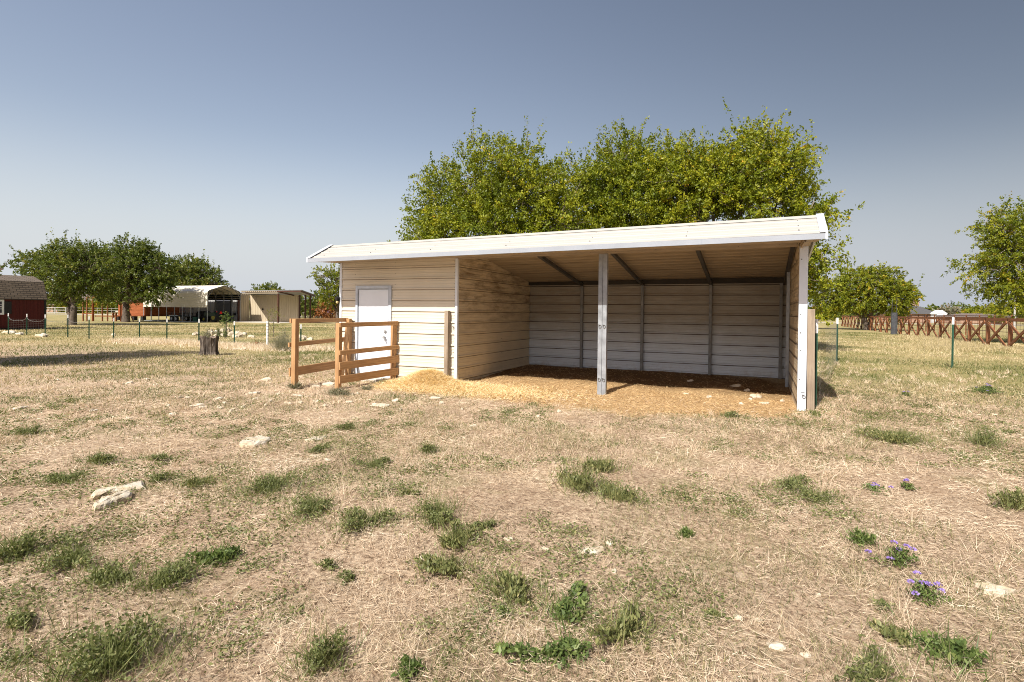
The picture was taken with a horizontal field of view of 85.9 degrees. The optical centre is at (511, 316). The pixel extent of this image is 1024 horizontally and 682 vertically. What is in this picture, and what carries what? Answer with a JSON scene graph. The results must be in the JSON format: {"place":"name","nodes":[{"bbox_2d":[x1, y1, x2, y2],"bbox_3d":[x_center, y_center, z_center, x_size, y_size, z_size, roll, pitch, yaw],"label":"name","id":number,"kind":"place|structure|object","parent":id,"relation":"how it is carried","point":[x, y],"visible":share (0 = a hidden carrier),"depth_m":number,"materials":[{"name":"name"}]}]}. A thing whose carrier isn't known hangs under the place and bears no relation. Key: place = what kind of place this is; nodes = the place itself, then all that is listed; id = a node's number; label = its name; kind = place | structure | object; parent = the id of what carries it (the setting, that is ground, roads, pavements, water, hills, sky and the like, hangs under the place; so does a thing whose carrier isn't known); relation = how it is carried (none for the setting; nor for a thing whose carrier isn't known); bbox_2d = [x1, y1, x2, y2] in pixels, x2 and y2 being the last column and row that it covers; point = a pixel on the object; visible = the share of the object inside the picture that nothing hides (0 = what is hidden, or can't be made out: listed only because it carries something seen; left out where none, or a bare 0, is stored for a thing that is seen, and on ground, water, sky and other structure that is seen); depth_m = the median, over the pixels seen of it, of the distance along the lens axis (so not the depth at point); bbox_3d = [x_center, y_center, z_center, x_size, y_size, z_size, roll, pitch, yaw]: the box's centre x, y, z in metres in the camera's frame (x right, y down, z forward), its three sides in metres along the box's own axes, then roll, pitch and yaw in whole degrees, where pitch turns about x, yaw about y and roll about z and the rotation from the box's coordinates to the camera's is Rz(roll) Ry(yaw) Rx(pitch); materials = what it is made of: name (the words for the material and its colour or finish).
{"place":"outdoors","nodes":[
{"label":"outdoors","id":0,"kind":"place"},
{"bbox_2d":[87,336,334,352],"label":"tall dry grass","id":1,"kind":"structure","parent":0,"point":[195,343],"depth_m":22.64,"materials":[{"name":"beige plant"}]},
{"bbox_2d":[179,290,315,322],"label":"metal barn","id":2,"kind":"structure","parent":0,"point":[256,304],"depth_m":65.28,"materials":[{"name":"brown metal"}]},
{"bbox_2d":[216,300,231,320],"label":"roll door","id":3,"kind":"structure","parent":2,"relation":"in","point":[228,303],"depth_m":66.06,"materials":[{"name":"black metal"}]},
{"bbox_2d":[0,312,1023,681],"bbox_3d":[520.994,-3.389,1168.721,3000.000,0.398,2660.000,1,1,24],"label":"ground","id":4,"kind":"structure","parent":0,"point":[562,496],"depth_m":4.06,"materials":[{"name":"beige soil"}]},
{"bbox_2d":[0,275,47,329],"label":"red barn","id":5,"kind":"structure","parent":4,"relation":"on","point":[21,297],"depth_m":36.84,"materials":[{"name":"red wood"}]},
{"bbox_2d":[0,594,57,636],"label":"weed","id":6,"kind":"object","parent":4,"relation":"on","point":[14,619],"visible":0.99,"depth_m":2.61,"materials":[{"name":"green plant"}]},
{"bbox_2d":[5,424,63,436],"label":"weed","id":7,"kind":"object","parent":4,"relation":"on","point":[28,430],"visible":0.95,"depth_m":6.50,"materials":[{"name":"green plant"}]},
{"bbox_2d":[0,523,96,566],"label":"weed","id":8,"kind":"object","parent":4,"relation":"on","point":[15,547],"visible":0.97,"depth_m":3.40,"materials":[{"name":"green plant"}]},
{"bbox_2d":[10,468,115,491],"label":"weed","id":9,"kind":"object","parent":4,"relation":"on","point":[56,477],"visible":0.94,"depth_m":4.78,"materials":[{"name":"green plant"}]},
{"bbox_2d":[6,531,129,602],"bbox_3d":[-2.650,1.427,3.338,0.936,0.148,0.616,1,1,44],"label":"weed","id":10,"kind":"object","parent":4,"relation":"on","point":[68,558],"visible":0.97,"depth_m":3.26,"materials":[{"name":"green plant"}]},
{"bbox_2d":[9,227,127,324],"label":"oak tree","id":11,"kind":"object","parent":4,"relation":"on","point":[69,286],"visible":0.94,"depth_m":46.01,"materials":[{"name":"green plant"}]},
{"bbox_2d":[78,298,115,313],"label":"bush","id":12,"kind":"object","parent":4,"relation":"on","point":[96,302],"visible":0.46,"depth_m":124.33,"materials":[{"name":"green plant"}]},
{"bbox_2d":[60,442,140,467],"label":"weed","id":13,"kind":"object","parent":4,"relation":"on","point":[98,458],"visible":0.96,"depth_m":5.37,"materials":[{"name":"green plant"}]},
{"bbox_2d":[25,550,180,610],"bbox_3d":[-2.230,1.429,2.995,0.893,0.139,0.559,1,1,41],"label":"weed","id":14,"kind":"object","parent":4,"relation":"on","point":[107,572],"visible":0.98,"depth_m":3.05,"materials":[{"name":"green plant"}]},
{"bbox_2d":[82,297,133,321],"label":"play frame","id":15,"kind":"object","parent":4,"relation":"on","point":[102,316],"visible":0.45,"depth_m":59.96,"materials":[{"name":"brown wood"}]},
{"bbox_2d":[92,490,131,512],"bbox_3d":[-3.137,1.448,4.310,0.175,0.093,0.415,1,1,10],"label":"rock","id":16,"kind":"object","parent":4,"relation":"on","point":[108,500],"visible":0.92,"depth_m":4.26,"materials":[{"name":"stone"}]},
{"bbox_2d":[90,481,145,499],"bbox_3d":[-3.277,1.456,4.587,0.402,0.074,0.257,0,1,-44],"label":"rock","id":17,"kind":"object","parent":4,"relation":"on","point":[97,493],"visible":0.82,"depth_m":4.56,"materials":[{"name":"stone"}]},
{"bbox_2d":[0,592,256,681],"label":"weed","id":18,"kind":"object","parent":4,"relation":"on","point":[121,650],"visible":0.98,"depth_m":2.29,"materials":[{"name":"green plant"}]},
{"bbox_2d":[82,232,181,321],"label":"oak tree","id":19,"kind":"object","parent":4,"relation":"on","point":[141,283],"visible":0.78,"depth_m":56.41,"materials":[{"name":"green plant"}]},
{"bbox_2d":[117,298,179,320],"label":"wooden cabin","id":20,"kind":"object","parent":4,"relation":"on","point":[136,311],"visible":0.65,"depth_m":65.43,"materials":[{"name":"wood"}]},
{"bbox_2d":[65,544,236,617],"bbox_3d":[-1.980,1.430,3.088,0.822,0.152,0.712,0,1,-24],"label":"weed","id":21,"kind":"object","parent":4,"relation":"on","point":[171,574],"visible":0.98,"depth_m":3.04,"materials":[{"name":"green plant"}]},
{"bbox_2d":[143,468,180,483],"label":"weed","id":22,"kind":"object","parent":4,"relation":"on","point":[158,477],"visible":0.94,"depth_m":4.86,"materials":[{"name":"green plant"}]},
{"bbox_2d":[8,313,330,348],"bbox_3d":[-15.804,0.653,24.988,26.540,1.286,0.094,1,1,24],"label":"wire fence","id":23,"kind":"object","parent":4,"relation":"on","point":[267,328],"visible":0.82,"depth_m":25.70,"materials":[{"name":"grey metal"}]},
{"bbox_2d":[167,313,202,320],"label":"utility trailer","id":24,"kind":"object","parent":4,"relation":"on","point":[187,317],"visible":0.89,"depth_m":62.78,"materials":[{"name":"metal"}]},
{"bbox_2d":[143,285,240,321],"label":"carport","id":25,"kind":"object","parent":4,"relation":"on","point":[197,296],"visible":0.73,"depth_m":62.23,"materials":[{"name":"metal"}]},
{"bbox_2d":[157,249,235,288],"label":"oak tree","id":26,"kind":"object","parent":4,"relation":"on","point":[197,271],"visible":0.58,"depth_m":78.67,"materials":[{"name":"green plant"}]},
{"bbox_2d":[168,472,224,490],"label":"weed","id":27,"kind":"object","parent":4,"relation":"on","point":[190,482],"visible":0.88,"depth_m":4.73,"materials":[{"name":"green plant"}]},
{"bbox_2d":[145,537,249,579],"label":"weed","id":28,"kind":"object","parent":4,"relation":"on","point":[218,554],"visible":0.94,"depth_m":3.35,"materials":[{"name":"green plant"}]},
{"bbox_2d":[198,336,219,355],"bbox_3d":[-10.309,1.008,18.714,0.721,0.714,0.734,1,1,24],"label":"tree stump","id":29,"kind":"object","parent":4,"relation":"on","point":[209,346],"visible":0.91,"depth_m":18.50,"materials":[{"name":"grey wood"}]},
{"bbox_2d":[202,303,227,321],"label":"tractor","id":30,"kind":"object","parent":4,"relation":"on","point":[214,316],"visible":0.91,"depth_m":61.59,"materials":[{"name":"metal"}]},
{"bbox_2d":[239,435,270,447],"bbox_3d":[-2.950,1.442,6.311,0.311,0.079,0.459,1,1,-12],"label":"rock","id":31,"kind":"object","parent":4,"relation":"on","point":[251,441],"visible":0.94,"depth_m":6.22,"materials":[{"name":"stone"}]},
{"bbox_2d":[186,464,330,510],"bbox_3d":[-2.033,1.382,4.645,0.768,0.207,1.095,1,1,31],"label":"weed","id":32,"kind":"object","parent":4,"relation":"on","point":[267,483],"visible":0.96,"depth_m":4.63,"materials":[{"name":"green plant"}]},
{"bbox_2d":[250,282,284,289],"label":"round tree","id":33,"kind":"object","parent":4,"relation":"on","point":[271,287],"visible":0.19,"depth_m":118.91,"materials":[{"name":"green plant"}]},
{"bbox_2d":[258,331,305,350],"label":"weed","id":34,"kind":"object","parent":4,"relation":"on","point":[280,342],"visible":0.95,"depth_m":20.46,"materials":[{"name":"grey plant"}]},
{"bbox_2d":[242,484,362,528],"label":"weed","id":35,"kind":"object","parent":4,"relation":"on","point":[306,503],"visible":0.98,"depth_m":4.14,"materials":[{"name":"green plant"}]},
{"bbox_2d":[301,296,322,317],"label":"tree","id":36,"kind":"object","parent":4,"relation":"on","point":[307,306],"visible":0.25,"depth_m":100.59,"materials":[{"name":"green plant"}]},
{"bbox_2d":[229,604,410,681],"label":"weed","id":37,"kind":"object","parent":4,"relation":"on","point":[320,652],"visible":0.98,"depth_m":2.34,"materials":[{"name":"green plant"}]},
{"bbox_2d":[288,318,351,387],"bbox_3d":[-3.854,0.771,11.215,0.183,1.465,1.795,1,1,20],"label":"board fence","id":38,"kind":"object","parent":4,"relation":"on","point":[295,369],"visible":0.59,"depth_m":10.95,"materials":[{"name":"brown wood"}]},
{"bbox_2d":[296,439,345,454],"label":"weed","id":39,"kind":"object","parent":4,"relation":"on","point":[317,447],"visible":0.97,"depth_m":5.93,"materials":[{"name":"green plant"}]},
{"bbox_2d":[306,298,336,317],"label":"round bush","id":40,"kind":"object","parent":4,"relation":"on","point":[324,313],"visible":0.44,"depth_m":99.43,"materials":[{"name":"orange plant"}]},
{"bbox_2d":[306,263,339,329],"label":"tree","id":41,"kind":"object","parent":4,"relation":"on","point":[332,274],"visible":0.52,"depth_m":42.55,"materials":[{"name":"green plant"}]},
{"bbox_2d":[304,557,342,572],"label":"weed","id":42,"kind":"object","parent":4,"relation":"on","point":[327,563],"visible":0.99,"depth_m":3.26,"materials":[{"name":"green plant"}]},
{"bbox_2d":[312,385,356,395],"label":"weed","id":43,"kind":"object","parent":4,"relation":"on","point":[338,391],"visible":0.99,"depth_m":9.60,"materials":[{"name":"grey plant"}]},
{"bbox_2d":[326,563,369,593],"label":"weed","id":44,"kind":"object","parent":4,"relation":"on","point":[349,576],"visible":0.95,"depth_m":3.15,"materials":[{"name":"green plant"}]},
{"bbox_2d":[286,495,431,552],"bbox_3d":[-1.061,1.418,3.901,0.792,0.174,1.182,1,1,30],"label":"weed","id":45,"kind":"object","parent":4,"relation":"on","point":[354,519],"visible":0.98,"depth_m":3.89,"materials":[{"name":"green plant"}]},
{"bbox_2d":[335,321,398,388],"bbox_3d":[-2.880,0.808,11.009,0.144,1.416,1.484,1,1,37],"label":"board fence","id":46,"kind":"object","parent":4,"relation":"on","point":[392,359],"visible":0.87,"depth_m":10.85,"materials":[{"name":"brown wood"}]},
{"bbox_2d":[348,454,396,475],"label":"weed","id":47,"kind":"object","parent":4,"relation":"on","point":[383,460],"visible":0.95,"depth_m":5.39,"materials":[{"name":"green plant"}]},
{"bbox_2d":[367,652,432,681],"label":"weed","id":48,"kind":"object","parent":4,"relation":"on","point":[404,674],"visible":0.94,"depth_m":2.30,"materials":[{"name":"green plant"}]},
{"bbox_2d":[409,439,465,456],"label":"weed","id":49,"kind":"object","parent":4,"relation":"on","point":[428,448],"visible":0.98,"depth_m":5.84,"materials":[{"name":"green plant"}]},
{"bbox_2d":[378,546,498,592],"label":"weed","id":50,"kind":"object","parent":4,"relation":"on","point":[434,563],"visible":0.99,"depth_m":3.20,"materials":[{"name":"green plant"}]},
{"bbox_2d":[389,479,496,538],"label":"weed","id":51,"kind":"object","parent":4,"relation":"on","point":[431,512],"visible":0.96,"depth_m":3.96,"materials":[{"name":"green plant"}]},
{"bbox_2d":[444,310,449,375],"bbox_3d":[-1.304,0.684,11.004,0.085,1.600,0.085,1,0,24],"label":"wooden post","id":52,"kind":"object","parent":4,"relation":"on","point":[446,340],"visible":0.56,"depth_m":10.97,"materials":[{"name":"beige wood"}]},
{"bbox_2d":[408,505,493,557],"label":"weed","id":53,"kind":"object","parent":4,"relation":"on","point":[455,540],"visible":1,"depth_m":3.60,"materials":[{"name":"green plant"}]},
{"bbox_2d":[454,514,506,538],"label":"weed","id":54,"kind":"object","parent":4,"relation":"on","point":[487,523],"visible":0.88,"depth_m":3.83,"materials":[{"name":"green plant"}]},
{"bbox_2d":[357,368,605,402],"bbox_3d":[-0.907,1.215,10.358,6.664,0.381,2.739,1,1,24],"label":"hay pile","id":55,"kind":"object","parent":4,"relation":"on","point":[439,380],"visible":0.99,"depth_m":10.35,"materials":[{"name":"beige plant"}]},
{"bbox_2d":[387,108,626,241],"bbox_3d":[-0.599,-3.810,25.640,11.741,10.533,6.948,1,1,24],"label":"elm tree","id":56,"kind":"object","parent":4,"relation":"on","point":[487,203],"visible":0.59,"depth_m":24.18,"materials":[{"name":"green plant"}]},
{"bbox_2d":[0,378,1023,681],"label":"weeds","id":57,"kind":"object","parent":4,"relation":"on","point":[124,530],"visible":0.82,"depth_m":3.87,"materials":[{"name":"beige plant"}]},
{"bbox_2d":[464,553,563,622],"bbox_3d":[-0.012,1.434,2.985,0.718,0.172,0.492,1,1,33],"label":"weed","id":58,"kind":"object","parent":4,"relation":"on","point":[514,584],"visible":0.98,"depth_m":2.94,"materials":[{"name":"green plant"}]},
{"bbox_2d":[489,621,606,678],"bbox_3d":[0.229,1.473,2.381,0.509,0.106,0.489,0,1,-34],"label":"weed","id":59,"kind":"object","parent":4,"relation":"on","point":[571,645],"visible":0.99,"depth_m":2.41,"materials":[{"name":"green plant"}]},
{"bbox_2d":[306,213,827,410],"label":"loafing shed","id":60,"kind":"structure","parent":4,"relation":"on","point":[715,297],"depth_m":11.91,"materials":[{"name":"wood"}]},
{"bbox_2d":[355,286,391,377],"bbox_3d":[-2.992,0.350,11.827,0.947,2.015,0.118,1,1,24],"label":"door","id":61,"kind":"structure","parent":60,"relation":"in","point":[375,305],"depth_m":11.84,"materials":[{"name":"metal"}]},
{"bbox_2d":[529,580,607,634],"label":"weed","id":62,"kind":"object","parent":4,"relation":"on","point":[562,610],"visible":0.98,"depth_m":2.79,"materials":[{"name":"green plant"}]},
{"bbox_2d":[544,457,622,502],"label":"weed","id":63,"kind":"object","parent":4,"relation":"on","point":[582,481],"visible":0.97,"depth_m":4.67,"materials":[{"name":"green plant"}]},
{"bbox_2d":[577,546,604,554],"bbox_3d":[0.505,1.496,3.489,0.196,0.057,0.093,1,1,-12],"label":"rock","id":64,"kind":"object","parent":4,"relation":"on","point":[598,550],"visible":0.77,"depth_m":3.47,"materials":[{"name":"stone"}]},
{"bbox_2d":[565,456,635,475],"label":"weed","id":65,"kind":"object","parent":4,"relation":"on","point":[608,464],"visible":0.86,"depth_m":5.20,"materials":[{"name":"green plant"}]},
{"bbox_2d":[416,364,797,418],"bbox_3d":[1.458,1.265,11.067,7.553,0.335,5.519,1,1,24],"label":"bedding","id":66,"kind":"object","parent":4,"relation":"on","point":[661,394],"visible":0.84,"depth_m":9.39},
{"bbox_2d":[551,592,683,661],"bbox_3d":[0.540,1.435,2.537,0.727,0.181,0.442,0,1,-41],"label":"weed","id":67,"kind":"object","parent":4,"relation":"on","point":[625,625],"visible":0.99,"depth_m":2.57,"materials":[{"name":"green plant"}]},
{"bbox_2d":[587,471,651,514],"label":"weed","id":68,"kind":"object","parent":4,"relation":"on","point":[610,492],"visible":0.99,"depth_m":4.44,"materials":[{"name":"green plant"}]},
{"bbox_2d":[525,115,727,230],"bbox_3d":[5.214,-3.971,26.255,10.066,10.976,6.275,1,1,24],"label":"elm tree","id":69,"kind":"object","parent":4,"relation":"on","point":[619,176],"visible":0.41,"depth_m":24.75,"materials":[{"name":"green plant"}]},
{"bbox_2d":[673,523,695,538],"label":"weed","id":70,"kind":"object","parent":4,"relation":"on","point":[685,531],"visible":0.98,"depth_m":3.75,"materials":[{"name":"green plant"}]},
{"bbox_2d":[699,605,734,620],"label":"weed","id":71,"kind":"object","parent":4,"relation":"on","point":[712,610],"visible":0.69,"depth_m":2.77,"materials":[{"name":"green plant"}]},
{"bbox_2d":[631,97,864,325],"bbox_3d":[9.256,-3.647,22.980,9.206,10.482,6.496,1,1,24],"label":"elm tree","id":72,"kind":"object","parent":4,"relation":"on","point":[753,171],"visible":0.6,"depth_m":21.90,"materials":[{"name":"green plant"}]},
{"bbox_2d":[746,468,828,494],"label":"weed","id":73,"kind":"object","parent":4,"relation":"on","point":[800,479],"visible":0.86,"depth_m":4.89,"materials":[{"name":"green plant"}]},
{"bbox_2d":[763,481,841,505],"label":"weed","id":74,"kind":"object","parent":4,"relation":"on","point":[810,494],"visible":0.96,"depth_m":4.55,"materials":[{"name":"green plant"}]},
{"bbox_2d":[806,309,814,410],"bbox_3d":[4.599,0.757,8.465,0.105,1.735,0.100,0,0,24],"label":"wooden post","id":75,"kind":"object","parent":4,"relation":"on","point":[810,391],"visible":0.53,"depth_m":8.42,"materials":[{"name":"beige wood"}]},
{"bbox_2d":[815,319,817,407],"bbox_3d":[4.781,0.798,8.652,0.048,1.507,0.047,1,1,24],"label":"steel post","id":76,"kind":"object","parent":4,"relation":"on","point":[816,337],"visible":0.77,"depth_m":8.64,"materials":[{"name":"metal"}]},
{"bbox_2d":[838,524,881,551],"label":"weed","id":77,"kind":"object","parent":4,"relation":"on","point":[859,536],"visible":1,"depth_m":3.67,"materials":[{"name":"green plant"}]},
{"bbox_2d":[807,256,925,329],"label":"round tree","id":78,"kind":"object","parent":4,"relation":"on","point":[893,294],"visible":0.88,"depth_m":58.44,"materials":[{"name":"green plant"}]},
{"bbox_2d":[812,622,929,681],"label":"weed","id":79,"kind":"object","parent":4,"relation":"on","point":[878,672],"visible":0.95,"depth_m":2.32,"materials":[{"name":"green plant"}]},
{"bbox_2d":[850,482,893,495],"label":"wildflowers","id":80,"kind":"object","parent":4,"relation":"on","point":[872,487],"visible":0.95,"depth_m":4.76,"materials":[{"name":"green plant"}]},
{"bbox_2d":[864,593,905,615],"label":"weed","id":81,"kind":"object","parent":4,"relation":"on","point":[881,602],"visible":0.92,"depth_m":2.89,"materials":[{"name":"green plant"}]},
{"bbox_2d":[865,540,919,568],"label":"wildflowers","id":82,"kind":"object","parent":4,"relation":"on","point":[899,560],"visible":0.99,"depth_m":3.36,"materials":[{"name":"green plant"}]},
{"bbox_2d":[861,613,926,661],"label":"weed","id":83,"kind":"object","parent":4,"relation":"on","point":[889,631],"visible":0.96,"depth_m":2.59,"materials":[{"name":"green plant"}]},
{"bbox_2d":[891,307,897,334],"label":"gate post","id":84,"kind":"object","parent":4,"relation":"on","point":[894,320],"visible":0.89,"depth_m":44.58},
{"bbox_2d":[834,424,990,451],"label":"weed","id":85,"kind":"object","parent":4,"relation":"on","point":[900,436],"visible":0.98,"depth_m":6.57,"materials":[{"name":"green plant"}]},
{"bbox_2d":[819,317,1020,393],"bbox_3d":[10.205,0.818,11.593,6.038,1.577,10.539,1,1,32],"label":"wire fence","id":86,"kind":"object","parent":4,"relation":"on","point":[836,350],"visible":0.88,"depth_m":15.66,"materials":[{"name":"green metal"}]},
{"bbox_2d":[905,570,955,606],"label":"wildflowers","id":87,"kind":"object","parent":4,"relation":"on","point":[924,590],"visible":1,"depth_m":2.92,"materials":[{"name":"green plant"}]},
{"bbox_2d":[841,316,1023,345],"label":"crossed rail fence","id":88,"kind":"object","parent":4,"relation":"on","point":[1011,328],"visible":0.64,"depth_m":33.70,"materials":[{"name":"brown wood"}]},
{"bbox_2d":[885,601,992,681],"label":"weed","id":89,"kind":"object","parent":4,"relation":"on","point":[955,648],"visible":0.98,"depth_m":2.42,"materials":[{"name":"green plant"}]},
{"bbox_2d":[932,303,964,314],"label":"bush","id":90,"kind":"object","parent":4,"relation":"on","point":[954,309],"visible":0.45,"depth_m":144.24,"materials":[{"name":"grey plant"}]},
{"bbox_2d":[879,314,1023,337],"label":"pipe fence","id":91,"kind":"object","parent":4,"relation":"on","point":[966,329],"visible":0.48,"depth_m":45.23,"materials":[{"name":"brown metal"}]},
{"bbox_2d":[933,313,1010,323],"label":"house","id":92,"kind":"structure","parent":4,"relation":"on","point":[957,321],"depth_m":121.11,"materials":[{"name":"brick"}]},
{"bbox_2d":[939,423,1020,449],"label":"weed","id":93,"kind":"object","parent":4,"relation":"on","point":[990,438],"visible":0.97,"depth_m":6.43,"materials":[{"name":"green plant"}]},
{"bbox_2d":[940,191,1023,317],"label":"ash tree","id":94,"kind":"object","parent":4,"relation":"on","point":[1000,246],"visible":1,"depth_m":30.26,"materials":[{"name":"green plant"}]},
{"bbox_2d":[962,383,1010,394],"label":"wildflowers","id":95,"kind":"object","parent":4,"relation":"on","point":[989,390],"visible":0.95,"depth_m":10.50,"materials":[{"name":"green plant"}]},
{"bbox_2d":[975,581,1015,596],"bbox_3d":[2.700,1.532,3.058,0.186,0.068,0.134,1,1,24],"label":"rock","id":96,"kind":"object","parent":4,"relation":"on","point":[1000,588],"visible":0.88,"depth_m":3.04,"materials":[{"name":"stone"}]},
{"bbox_2d":[974,479,1023,512],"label":"weed","id":97,"kind":"object","parent":4,"relation":"on","point":[1015,499],"visible":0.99,"depth_m":4.38,"materials":[{"name":"green plant"}]},
{"bbox_2d":[983,302,1023,323],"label":"tree","id":98,"kind":"object","parent":4,"relation":"on","point":[1009,312],"visible":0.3,"depth_m":115.47,"materials":[{"name":"green plant"}]},
{"bbox_2d":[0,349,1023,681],"bbox_3d":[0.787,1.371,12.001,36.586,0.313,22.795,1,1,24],"label":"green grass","id":99,"kind":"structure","parent":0,"point":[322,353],"depth_m":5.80,"materials":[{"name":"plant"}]},
{"bbox_2d":[0,324,1023,408],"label":"lawn grass","id":100,"kind":"structure","parent":0,"point":[133,328],"depth_m":19.44,"materials":[{"name":"beige plant"}]},
{"bbox_2d":[0,0,1023,315],"label":"sky","id":101,"kind":"structure","parent":0,"point":[260,136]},
{"bbox_2d":[878,301,932,322],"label":"brick house","id":102,"kind":"structure","parent":0,"point":[921,310],"depth_m":135.48,"materials":[{"name":"red"}]},
{"bbox_2d":[871,334,1023,354],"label":"tall dry grass","id":103,"kind":"structure","parent":0,"point":[935,344],"depth_m":26.41,"materials":[{"name":"beige plant"}]},
{"bbox_2d":[959,343,1023,354],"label":"tall dry grass","id":104,"kind":"structure","parent":0,"point":[1018,349],"depth_m":24.42,"materials":[{"name":"beige plant"}]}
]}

